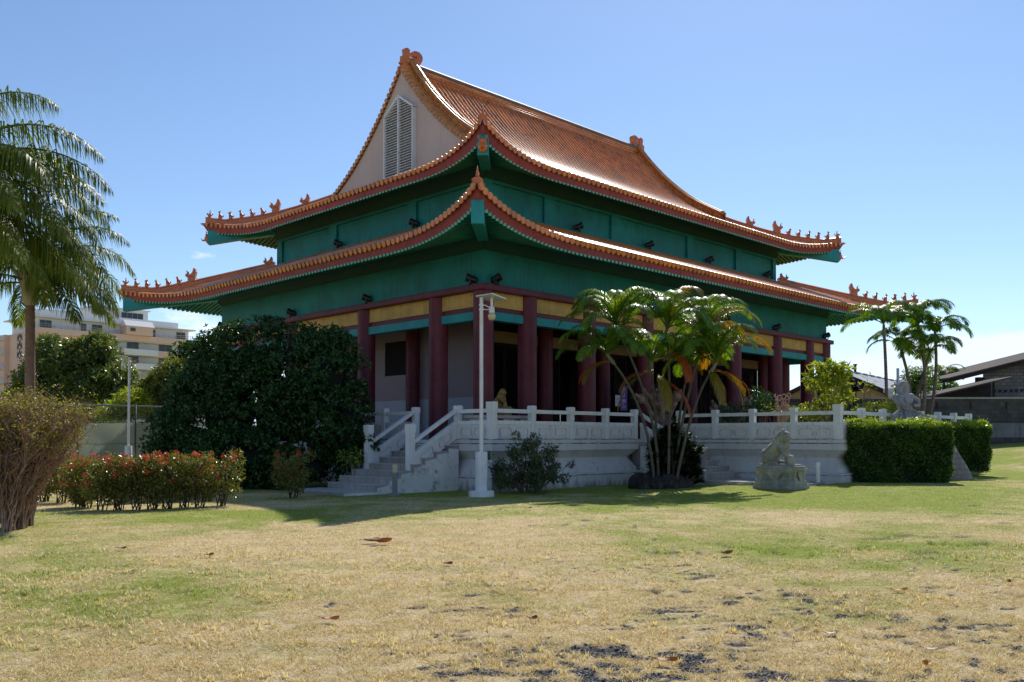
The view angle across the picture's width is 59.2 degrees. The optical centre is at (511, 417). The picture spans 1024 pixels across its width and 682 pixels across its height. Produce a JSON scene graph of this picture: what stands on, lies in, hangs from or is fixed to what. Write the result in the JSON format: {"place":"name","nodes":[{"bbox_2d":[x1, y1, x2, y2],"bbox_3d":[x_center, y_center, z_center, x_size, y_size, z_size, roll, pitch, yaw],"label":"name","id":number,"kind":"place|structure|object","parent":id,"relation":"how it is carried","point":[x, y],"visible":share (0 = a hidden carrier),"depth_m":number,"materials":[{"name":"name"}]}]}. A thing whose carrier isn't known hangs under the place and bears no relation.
{"place":"outdoors","nodes":[
{"label":"outdoors","id":0,"kind":"place"},
{"bbox_2d":[0,442,1023,681],"bbox_3d":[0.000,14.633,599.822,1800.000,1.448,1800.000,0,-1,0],"label":"lawn","id":1,"kind":"structure","parent":0,"point":[1007,462],"depth_m":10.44,"materials":[{"name":"plant"}]},
{"bbox_2d":[40,454,68,501],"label":"ixora bush","id":2,"kind":"object","parent":1,"relation":"on","point":[45,495],"visible":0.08,"depth_m":21.55,"materials":[{"name":"green plant"}]},
{"bbox_2d":[0,85,113,295],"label":"queen palm","id":3,"kind":"object","parent":1,"relation":"on","point":[17,209],"visible":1,"depth_m":22.38,"materials":[{"name":"green plant"}]},
{"bbox_2d":[0,380,116,531],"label":"twiggy shrub","id":4,"kind":"object","parent":1,"relation":"on","point":[33,433],"visible":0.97,"depth_m":14.64,"materials":[{"name":"brown plant"}]},
{"bbox_2d":[42,450,83,502],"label":"ixora bush","id":5,"kind":"object","parent":1,"relation":"on","point":[56,488],"visible":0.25,"depth_m":21.05,"materials":[{"name":"green plant"}]},
{"bbox_2d":[0,207,135,401],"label":"queen palm","id":6,"kind":"object","parent":1,"relation":"on","point":[30,296],"visible":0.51,"depth_m":24.93,"materials":[{"name":"green plant"}]},
{"bbox_2d":[1,329,140,413],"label":"mango tree","id":7,"kind":"object","parent":1,"relation":"on","point":[68,364],"visible":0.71,"depth_m":48.57,"materials":[{"name":"green plant"}]},
{"bbox_2d":[55,456,103,506],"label":"ixora bush","id":8,"kind":"object","parent":1,"relation":"on","point":[67,488],"visible":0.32,"depth_m":19.75,"materials":[{"name":"green plant"}]},
{"bbox_2d":[61,455,105,507],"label":"ixora bush","id":9,"kind":"object","parent":1,"relation":"on","point":[81,501],"visible":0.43,"depth_m":19.52,"materials":[{"name":"green plant"}]},
{"bbox_2d":[77,451,125,510],"bbox_3d":[-8.624,1.355,18.996,0.918,1.319,0.950,1,-2,-44],"label":"ixora bush","id":10,"kind":"object","parent":1,"relation":"on","point":[91,490],"visible":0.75,"depth_m":18.90,"materials":[{"name":"green plant"}]},
{"bbox_2d":[0,306,206,423],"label":"apartment block","id":11,"kind":"structure","parent":1,"relation":"on","point":[145,343],"depth_m":193.17,"materials":[{"name":"white paint"}]},
{"bbox_2d":[40,319,51,327],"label":"window","id":12,"kind":"structure","parent":11,"relation":"in","point":[49,322],"depth_m":183.57,"materials":[{"name":"grey glass"}]},
{"bbox_2d":[92,324,101,331],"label":"window","id":13,"kind":"structure","parent":11,"relation":"in","point":[94,326],"depth_m":190.84,"materials":[{"name":"grey glass"}]},
{"bbox_2d":[121,312,142,319],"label":"window","id":14,"kind":"structure","parent":11,"relation":"in","point":[123,314],"depth_m":200.39,"materials":[{"name":"grey glass"}]},
{"bbox_2d":[127,342,138,348],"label":"window","id":15,"kind":"structure","parent":11,"relation":"in","point":[130,345],"depth_m":196.27,"materials":[{"name":"grey glass"}]},
{"bbox_2d":[159,345,171,351],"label":"window","id":16,"kind":"structure","parent":11,"relation":"in","point":[164,348],"depth_m":201.71,"materials":[{"name":"grey glass"}]},
{"bbox_2d":[176,332,184,339],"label":"window","id":17,"kind":"structure","parent":11,"relation":"in","point":[181,334],"depth_m":204.99,"materials":[{"name":"grey glass"}]},
{"bbox_2d":[3,402,204,469],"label":"tennis court fence","id":18,"kind":"object","parent":1,"relation":"on","point":[102,438],"visible":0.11,"depth_m":42.06,"materials":[{"name":"metal"}]},
{"bbox_2d":[66,397,147,422],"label":"bush","id":19,"kind":"object","parent":1,"relation":"on","point":[124,415],"visible":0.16,"depth_m":45.48,"materials":[{"name":"green plant"}]},
{"bbox_2d":[90,454,145,510],"bbox_3d":[-8.326,1.389,18.989,1.006,1.254,1.032,0,-1,0],"label":"ixora bush","id":20,"kind":"object","parent":1,"relation":"on","point":[114,495],"visible":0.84,"depth_m":18.83,"materials":[{"name":"green plant"}]},
{"bbox_2d":[89,384,156,422],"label":"bush","id":21,"kind":"object","parent":1,"relation":"on","point":[137,398],"visible":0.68,"depth_m":44.66,"materials":[{"name":"green plant"}]},
{"bbox_2d":[114,355,131,458],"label":"solar lamp post","id":22,"kind":"object","parent":1,"relation":"on","point":[128,448],"visible":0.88,"depth_m":40.88,"materials":[{"name":"metal"}]},
{"bbox_2d":[113,450,161,509],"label":"ixora bush","id":23,"kind":"object","parent":1,"relation":"on","point":[135,487],"visible":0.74,"depth_m":18.99,"materials":[{"name":"green plant"}]},
{"bbox_2d":[127,450,178,509],"bbox_3d":[-7.650,1.353,19.218,0.963,1.336,0.948,0,-1,0],"label":"ixora bush","id":24,"kind":"object","parent":1,"relation":"on","point":[157,485],"visible":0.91,"depth_m":19.10,"materials":[{"name":"green plant"}]},
{"bbox_2d":[143,451,189,508],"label":"ixora bush","id":25,"kind":"object","parent":1,"relation":"on","point":[169,489],"visible":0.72,"depth_m":19.35,"materials":[{"name":"green plant"}]},
{"bbox_2d":[131,354,204,422],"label":"mango tree","id":26,"kind":"object","parent":1,"relation":"on","point":[152,386],"visible":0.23,"depth_m":46.07,"materials":[{"name":"green plant"}]},
{"bbox_2d":[165,450,206,507],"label":"ixora bush","id":27,"kind":"object","parent":1,"relation":"on","point":[192,479],"visible":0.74,"depth_m":19.57,"materials":[{"name":"green plant"}]},
{"bbox_2d":[177,450,223,506],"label":"ixora bush","id":28,"kind":"object","parent":1,"relation":"on","point":[198,493],"visible":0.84,"depth_m":19.83,"materials":[{"name":"green plant"}]},
{"bbox_2d":[192,447,246,505],"bbox_3d":[-6.578,1.359,20.293,1.245,1.381,1.165,0,-1,0],"label":"ixora bush","id":29,"kind":"object","parent":1,"relation":"on","point":[223,490],"visible":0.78,"depth_m":20.22,"materials":[{"name":"green plant"}]},
{"bbox_2d":[137,314,380,489],"bbox_3d":[-8.060,-0.476,28.582,8.360,5.839,5.096,0,-1,0],"label":"dark tree","id":30,"kind":"object","parent":1,"relation":"on","point":[219,378],"visible":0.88,"depth_m":27.36,"materials":[{"name":"green plant"}]},
{"bbox_2d":[270,449,316,498],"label":"ixora bush","id":31,"kind":"object","parent":1,"relation":"on","point":[291,483],"visible":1,"depth_m":22.51,"materials":[{"name":"green plant"}]},
{"bbox_2d":[336,446,365,474],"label":"young plant","id":32,"kind":"object","parent":1,"relation":"on","point":[350,456],"visible":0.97,"depth_m":26.16,"materials":[{"name":"green plant"}]},
{"bbox_2d":[290,409,458,495],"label":"staircase","id":33,"kind":"structure","parent":1,"relation":"on","point":[431,464],"depth_m":25.68,"materials":[{"name":"stone"}]},
{"bbox_2d":[367,537,391,542],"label":"fallen leaf","id":34,"kind":"object","parent":1,"relation":"on","point":[386,539],"visible":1,"depth_m":12.82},
{"bbox_2d":[388,464,401,495],"bbox_3d":[-3.100,1.671,23.868,0.320,0.850,0.320,0,-1,0],"label":"bollard light","id":35,"kind":"object","parent":1,"relation":"on","point":[394,478],"visible":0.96,"depth_m":23.81,"materials":[{"name":"grey paint"}]},
{"bbox_2d":[468,293,505,496],"bbox_3d":[-0.710,-0.537,23.507,0.814,5.320,0.777,-1,-2,44],"label":"solar lamp post","id":36,"kind":"object","parent":1,"relation":"on","point":[480,490],"visible":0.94,"depth_m":23.45,"materials":[{"name":"metal"}]},
{"bbox_2d":[474,429,575,492],"bbox_3d":[0.365,1.244,24.835,2.840,1.821,1.906,0,-1,0],"label":"loose bush","id":37,"kind":"object","parent":1,"relation":"on","point":[536,478],"visible":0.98,"depth_m":24.62,"materials":[{"name":"green plant"}]},
{"bbox_2d":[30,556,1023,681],"bbox_3d":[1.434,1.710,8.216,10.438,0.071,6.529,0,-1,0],"label":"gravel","id":38,"kind":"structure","parent":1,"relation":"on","point":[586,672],"depth_m":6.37,"materials":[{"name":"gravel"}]},
{"bbox_2d":[649,656,677,660],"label":"fallen leaf","id":39,"kind":"object","parent":38,"relation":"on","point":[669,658],"visible":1,"depth_m":6.03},
{"bbox_2d":[232,439,971,491],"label":"terrace","id":40,"kind":"structure","parent":1,"relation":"on","point":[602,462],"depth_m":28.14,"materials":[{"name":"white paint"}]},
{"bbox_2d":[156,407,419,438],"bbox_3d":[-9.614,0.333,34.582,0.200,0.985,19.050,1,-2,-45],"label":"balustrade","id":41,"kind":"object","parent":40,"relation":"on","point":[385,423],"visible":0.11,"depth_m":28.80,"materials":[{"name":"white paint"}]},
{"bbox_2d":[453,405,486,438],"bbox_3d":[-1.086,0.135,25.992,0.215,0.985,1.620,1,-2,-45],"label":"balustrade","id":42,"kind":"object","parent":40,"relation":"on","point":[467,429],"visible":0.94,"depth_m":26.10,"materials":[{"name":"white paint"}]},
{"bbox_2d":[463,415,527,420],"bbox_3d":[-0.352,0.300,26.942,2.100,0.700,1.000,1,-2,-45],"label":"stone table","id":43,"kind":"object","parent":40,"relation":"on","point":[501,418],"visible":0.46,"depth_m":26.48,"materials":[{"name":"stone"}]},
{"bbox_2d":[493,388,512,414],"bbox_3d":[-0.348,-0.111,27.871,0.400,1.564,0.700,1,-2,-45],"label":"gilded lion","id":44,"kind":"object","parent":40,"relation":"on","point":[500,398],"visible":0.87,"depth_m":27.73},
{"bbox_2d":[116,48,918,438],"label":"temple","id":45,"kind":"structure","parent":40,"relation":"on","point":[484,186],"depth_m":35.41,"materials":[{"name":"paint"}]},
{"bbox_2d":[286,308,295,316],"bbox_3d":[-8.938,-4.247,36.534,0.395,0.367,0.269,0,-1,1],"label":"floodlight","id":46,"kind":"object","parent":45,"relation":"attached to","point":[290,312],"visible":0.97,"depth_m":36.44,"materials":[{"name":"black metal"}]},
{"bbox_2d":[333,239,342,247],"bbox_3d":[-7.195,-7.210,37.341,0.395,0.367,0.269,0,-1,7],"label":"floodlight","id":47,"kind":"object","parent":45,"relation":"attached to","point":[336,242],"visible":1,"depth_m":37.25,"materials":[{"name":"black metal"}]},
{"bbox_2d":[362,294,371,302],"bbox_3d":[-5.277,-4.332,32.842,0.395,0.367,0.269,0,-1,1],"label":"floodlight","id":48,"kind":"object","parent":45,"relation":"attached to","point":[366,298],"visible":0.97,"depth_m":32.75,"materials":[{"name":"black metal"}]},
{"bbox_2d":[386,341,405,375],"bbox_3d":[-4.552,-2.332,35.831,0.040,1.350,1.450,1,-2,-45],"label":"window","id":49,"kind":"structure","parent":45,"relation":"in","point":[395,351],"depth_m":35.86,"materials":[{"name":"glass"}]},
{"bbox_2d":[409,218,418,227],"bbox_3d":[-3.675,-7.291,33.791,0.395,0.367,0.269,0,-1,7],"label":"floodlight","id":50,"kind":"object","parent":45,"relation":"attached to","point":[413,222],"visible":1,"depth_m":33.70,"materials":[{"name":"black metal"}]},
{"bbox_2d":[465,273,476,284],"bbox_3d":[-1.300,-4.425,28.827,0.395,0.367,0.269,0,-1,7],"label":"floodlight","id":51,"kind":"object","parent":45,"relation":"attached to","point":[470,278],"visible":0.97,"depth_m":28.73,"materials":[{"name":"black metal"}]},
{"bbox_2d":[491,273,501,284],"bbox_3d":[-0.517,-4.425,28.840,0.395,0.367,0.269,-1,-1,28],"label":"floodlight","id":52,"kind":"object","parent":45,"relation":"attached to","point":[497,277],"visible":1,"depth_m":28.77,"materials":[{"name":"black metal"}]},
{"bbox_2d":[494,344,517,415],"bbox_3d":[0.006,-0.920,32.931,2.500,3.406,0.060,1,-2,-45],"label":"lattice door","id":53,"kind":"structure","parent":45,"relation":"in","point":[504,347],"depth_m":32.76,"materials":[{"name":"brown wood"}]},
{"bbox_2d":[553,350,559,421],"bbox_3d":[1.576,-0.884,34.487,0.720,3.406,0.060,1,-2,-45],"label":"lattice door","id":54,"kind":"structure","parent":45,"relation":"in","point":[556,417],"depth_m":34.61,"materials":[{"name":"brown wood"}]},
{"bbox_2d":[573,222,583,231],"bbox_3d":[2.537,-7.277,34.403,0.395,0.367,0.269,0,-1,-1],"label":"floodlight","id":55,"kind":"object","parent":45,"relation":"attached to","point":[579,226],"visible":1,"depth_m":34.31,"materials":[{"name":"black metal"}]},
{"bbox_2d":[610,356,625,422],"bbox_3d":[4.246,-0.823,37.133,1.440,3.406,0.060,1,-2,-45],"label":"lattice door","id":56,"kind":"structure","parent":45,"relation":"in","point":[614,377],"depth_m":37.26,"materials":[{"name":"brown wood"}]},
{"bbox_2d":[645,240,653,248],"bbox_3d":[5.733,-7.205,37.570,0.395,0.367,0.269,0,-1,-1],"label":"floodlight","id":57,"kind":"object","parent":45,"relation":"attached to","point":[649,244],"visible":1,"depth_m":37.48,"materials":[{"name":"black metal"}]},
{"bbox_2d":[664,361,683,420],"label":"lattice door","id":58,"kind":"structure","parent":45,"relation":"in","point":[672,378],"depth_m":40.05,"materials":[{"name":"brown wood"}]},
{"bbox_2d":[698,365,725,426],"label":"lattice door","id":59,"kind":"structure","parent":45,"relation":"in","point":[710,389],"depth_m":41.91,"materials":[{"name":"brown wood"}]},
{"bbox_2d":[742,369,756,422],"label":"lattice door","id":60,"kind":"structure","parent":45,"relation":"in","point":[752,374],"depth_m":44.73,"materials":[{"name":"brown wood"}]},
{"bbox_2d":[486,401,638,438],"bbox_3d":[1.743,0.139,27.776,6.755,1.060,0.240,1,-2,-45],"label":"balustrade","id":61,"kind":"object","parent":40,"relation":"on","point":[570,428],"visible":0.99,"depth_m":27.45,"materials":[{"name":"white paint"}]},
{"bbox_2d":[611,381,628,422],"bbox_3d":[4.165,-0.279,34.617,0.940,2.210,0.120,1,-2,-45],"label":"notice board","id":62,"kind":"object","parent":40,"relation":"on","point":[615,386],"visible":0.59,"depth_m":34.47,"materials":[{"name":"brown wood"}]},
{"bbox_2d":[620,386,626,410],"bbox_3d":[4.319,-0.731,34.755,0.420,0.950,0.016,1,-2,-45],"label":"poster","id":63,"kind":"object","parent":62,"relation":"attached to","point":[623,405],"visible":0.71,"depth_m":34.76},
{"bbox_2d":[635,387,681,434],"bbox_3d":[5.625,-0.160,34.299,1.741,2.119,1.591,0,-1,17],"label":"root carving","id":64,"kind":"object","parent":40,"relation":"on","point":[662,415],"visible":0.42,"depth_m":34.03},
{"bbox_2d":[713,403,737,426],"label":"plant","id":65,"kind":"object","parent":40,"relation":"on","point":[723,420],"visible":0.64,"depth_m":31.16,"materials":[{"name":"green plant"}]},
{"bbox_2d":[709,394,752,422],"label":"plant","id":66,"kind":"object","parent":40,"relation":"on","point":[746,398],"visible":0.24,"depth_m":37.59,"materials":[{"name":"plant"}]},
{"bbox_2d":[723,400,749,422],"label":"plant","id":67,"kind":"object","parent":40,"relation":"on","point":[743,419],"visible":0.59,"depth_m":31.28,"materials":[{"name":"green plant"}]},
{"bbox_2d":[676,404,843,438],"bbox_3d":[7.918,0.178,29.497,0.240,1.060,5.980,1,-2,-45],"label":"balustrade","id":68,"kind":"object","parent":40,"relation":"on","point":[753,429],"visible":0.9,"depth_m":29.07,"materials":[{"name":"white paint"}]},
{"bbox_2d":[743,385,779,422],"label":"glossy plant","id":69,"kind":"object","parent":40,"relation":"on","point":[756,400],"visible":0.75,"depth_m":31.01,"materials":[{"name":"green plant"}]},
{"bbox_2d":[773,393,790,421],"bbox_3d":[9.117,-0.040,30.396,0.672,1.587,0.361,0,-1,0],"label":"incense burner","id":70,"kind":"object","parent":40,"relation":"on","point":[784,406],"visible":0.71,"depth_m":30.35,"materials":[{"name":"metal"}]},
{"bbox_2d":[785,401,817,421],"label":"plant","id":71,"kind":"object","parent":40,"relation":"on","point":[807,406],"visible":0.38,"depth_m":31.14,"materials":[{"name":"green plant"}]},
{"bbox_2d":[800,406,829,425],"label":"plant","id":72,"kind":"object","parent":40,"relation":"on","point":[816,418],"visible":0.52,"depth_m":30.82,"materials":[{"name":"green plant"}]},
{"bbox_2d":[800,357,858,421],"bbox_3d":[11.109,-0.656,31.475,2.078,2.895,1.369,0,-1,0],"label":"yellow green shrub","id":73,"kind":"object","parent":40,"relation":"on","point":[838,375],"visible":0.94,"depth_m":31.41,"materials":[{"name":"green plant"}]},
{"bbox_2d":[839,375,864,420],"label":"plant","id":74,"kind":"object","parent":40,"relation":"on","point":[855,387],"visible":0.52,"depth_m":32.91,"materials":[{"name":"green plant"}]},
{"bbox_2d":[851,398,875,418],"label":"plant","id":75,"kind":"object","parent":40,"relation":"on","point":[863,406],"visible":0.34,"depth_m":31.57,"materials":[{"name":"green plant"}]},
{"bbox_2d":[858,373,876,416],"bbox_3d":[13.421,-0.469,33.953,0.679,2.621,0.700,-1,-2,38],"label":"sapling","id":76,"kind":"object","parent":40,"relation":"on","point":[863,390],"visible":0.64,"depth_m":34.02,"materials":[{"name":"green plant"}]},
{"bbox_2d":[868,401,890,421],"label":"plant","id":77,"kind":"object","parent":40,"relation":"on","point":[877,408],"visible":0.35,"depth_m":31.93,"materials":[{"name":"green plant"}]},
{"bbox_2d":[877,397,898,420],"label":"plant","id":78,"kind":"object","parent":40,"relation":"on","point":[889,407],"visible":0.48,"depth_m":32.34,"materials":[{"name":"green plant"}]},
{"bbox_2d":[843,408,971,438],"bbox_3d":[13.995,0.261,31.451,11.175,0.985,0.200,1,-2,-45],"label":"balustrade","id":79,"kind":"object","parent":40,"relation":"on","point":[880,413],"visible":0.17,"depth_m":29.59,"materials":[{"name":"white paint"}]},
{"bbox_2d":[628,472,644,488],"bbox_3d":[3.829,1.989,27.177,0.676,0.663,0.552,0,-1,0],"label":"lava rock","id":80,"kind":"object","parent":1,"relation":"on","point":[634,479],"visible":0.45,"depth_m":27.04,"materials":[{"name":"stone"}]},
{"bbox_2d":[637,478,650,488],"bbox_3d":[3.901,2.028,26.690,0.407,0.439,0.370,-1,-1,26],"label":"lava rock","id":81,"kind":"object","parent":1,"relation":"on","point":[643,483],"visible":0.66,"depth_m":26.57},
{"bbox_2d":[650,476,663,488],"bbox_3d":[4.316,1.999,26.675,0.505,0.524,0.432,1,-2,-33],"label":"lava rock","id":82,"kind":"object","parent":1,"relation":"on","point":[656,482],"visible":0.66,"depth_m":26.54,"materials":[{"name":"stone"}]},
{"bbox_2d":[555,286,772,479],"bbox_3d":[4.586,-0.942,27.073,6.558,5.918,3.976,0,-1,0],"label":"areca palm","id":83,"kind":"object","parent":1,"relation":"on","point":[710,341],"visible":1,"depth_m":26.79,"materials":[{"name":"plant"}]},
{"bbox_2d":[661,474,675,488],"bbox_3d":[4.644,1.980,26.721,0.550,0.587,0.509,1,-1,-21],"label":"lava rock","id":84,"kind":"object","parent":1,"relation":"on","point":[669,479],"visible":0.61,"depth_m":26.54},
{"bbox_2d":[643,416,707,484],"bbox_3d":[4.922,1.056,27.345,2.148,2.302,1.452,0,-1,0],"label":"strap leaf shrub","id":85,"kind":"object","parent":1,"relation":"on","point":[691,470],"visible":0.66,"depth_m":27.11,"materials":[{"name":"green plant"}]},
{"bbox_2d":[671,480,679,488],"bbox_3d":[4.777,2.022,26.630,0.330,0.380,0.339,-1,-2,42],"label":"lava rock","id":86,"kind":"object","parent":1,"relation":"on","point":[676,485],"visible":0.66,"depth_m":26.49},
{"bbox_2d":[675,475,687,487],"bbox_3d":[4.967,1.991,26.886,0.500,0.524,0.403,1,-1,-25],"label":"lava rock","id":87,"kind":"object","parent":1,"relation":"on","point":[682,480],"visible":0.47,"depth_m":26.74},
{"bbox_2d":[632,413,738,484],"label":"staircase","id":88,"kind":"structure","parent":1,"relation":"on","point":[714,469],"depth_m":29.89,"materials":[{"name":"stone"}]},
{"bbox_2d":[705,478,836,485],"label":"landing slab","id":89,"kind":"structure","parent":1,"relation":"on","point":[746,481],"depth_m":27.65,"materials":[{"name":"concrete"}]},
{"bbox_2d":[753,465,809,489],"bbox_3d":[7.550,1.694,25.318,0.705,0.665,1.376,1,-2,-40],"label":"lion pedestal","id":90,"kind":"object","parent":1,"relation":"on","point":[783,477],"visible":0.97,"depth_m":24.97,"materials":[{"name":"stone"}]},
{"bbox_2d":[759,429,801,465],"bbox_3d":[7.517,0.853,25.378,0.519,1.064,1.161,1,-2,-41],"label":"stone lion","id":91,"kind":"object","parent":90,"relation":"on","point":[775,449],"visible":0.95,"depth_m":25.21},
{"bbox_2d":[610,397,1023,443],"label":"block wall","id":92,"kind":"structure","parent":1,"relation":"on","point":[1005,417],"depth_m":48.05,"materials":[{"name":"grey concrete"}]},
{"bbox_2d":[811,462,824,484],"bbox_3d":[9.020,1.666,26.569,0.320,0.690,0.320,0,-1,0],"label":"bollard light","id":93,"kind":"object","parent":1,"relation":"on","point":[817,467],"visible":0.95,"depth_m":26.51,"materials":[{"name":"white paint"}]},
{"bbox_2d":[790,364,931,396],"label":"tan house","id":94,"kind":"structure","parent":1,"relation":"on","point":[879,383],"depth_m":60.26,"materials":[{"name":"grey tile"}]},
{"bbox_2d":[883,388,895,396],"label":"gate pillar","id":95,"kind":"structure","parent":1,"relation":"on","point":[891,392],"depth_m":51.84,"materials":[{"name":"white paint"}]},
{"bbox_2d":[896,368,898,408],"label":"utility pole","id":96,"kind":"object","parent":1,"relation":"on","point":[897,376],"visible":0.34,"depth_m":42.01,"materials":[{"name":"metal"}]},
{"bbox_2d":[843,414,955,482],"bbox_3d":[11.893,1.014,28.081,3.392,2.231,1.813,0,-1,0],"label":"clipped hedge","id":97,"kind":"object","parent":1,"relation":"on","point":[916,450],"visible":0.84,"depth_m":27.44,"materials":[{"name":"green plant"}]},
{"bbox_2d":[840,298,973,420],"bbox_3d":[15.708,-1.201,35.951,6.012,6.957,3.272,1,-1,-28],"label":"areca palm","id":98,"kind":"object","parent":1,"relation":"on","point":[916,316],"visible":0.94,"depth_m":35.79,"materials":[{"name":"green plant"}]},
{"bbox_2d":[892,361,940,410],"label":"round tree","id":99,"kind":"object","parent":1,"relation":"on","point":[915,376],"visible":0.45,"depth_m":43.70,"materials":[{"name":"green plant"}]},
{"bbox_2d":[914,644,945,648],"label":"fallen leaf","id":100,"kind":"object","parent":1,"relation":"on","point":[941,647],"visible":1,"depth_m":6.37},
{"bbox_2d":[926,364,965,388],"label":"slim palm","id":101,"kind":"object","parent":1,"relation":"on","point":[942,370],"visible":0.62,"depth_m":59.40,"materials":[{"name":"plant"}]},
{"bbox_2d":[936,381,958,390],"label":"tree","id":102,"kind":"object","parent":1,"relation":"on","point":[947,385],"visible":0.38,"depth_m":74.66,"materials":[{"name":"green plant"}]},
{"bbox_2d":[891,352,1023,396],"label":"brick shed","id":103,"kind":"structure","parent":1,"relation":"on","point":[1012,366],"depth_m":56.06,"materials":[{"name":"concrete"}]},
{"bbox_2d":[950,446,972,480],"bbox_3d":[13.799,1.685,29.972,2.748,1.450,2.497,0,-1,-17],"label":"statue base","id":104,"kind":"object","parent":1,"relation":"on","point":[961,469],"visible":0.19,"depth_m":29.12,"materials":[{"name":"stone"}]},
{"bbox_2d":[890,380,934,421],"bbox_3d":[13.176,-0.167,29.997,1.556,2.122,1.022,0,-1,0],"label":"warrior statue","id":105,"kind":"object","parent":104,"relation":"on","point":[904,398],"visible":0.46,"depth_m":29.80,"materials":[{"name":"stone"}]},
{"bbox_2d":[919,377,1011,396],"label":"lean to shed","id":106,"kind":"object","parent":1,"relation":"on","point":[982,388],"visible":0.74,"depth_m":54.34,"materials":[{"name":"metal"}]},
{"bbox_2d":[951,416,992,472],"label":"clipped hedge","id":107,"kind":"object","parent":1,"relation":"on","point":[972,444],"visible":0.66,"depth_m":32.05,"materials":[{"name":"green plant"}]},
{"bbox_2d":[0,0,1023,424],"label":"sky","id":108,"kind":"structure","parent":0,"point":[895,128],"materials":[{"name":"blue"}]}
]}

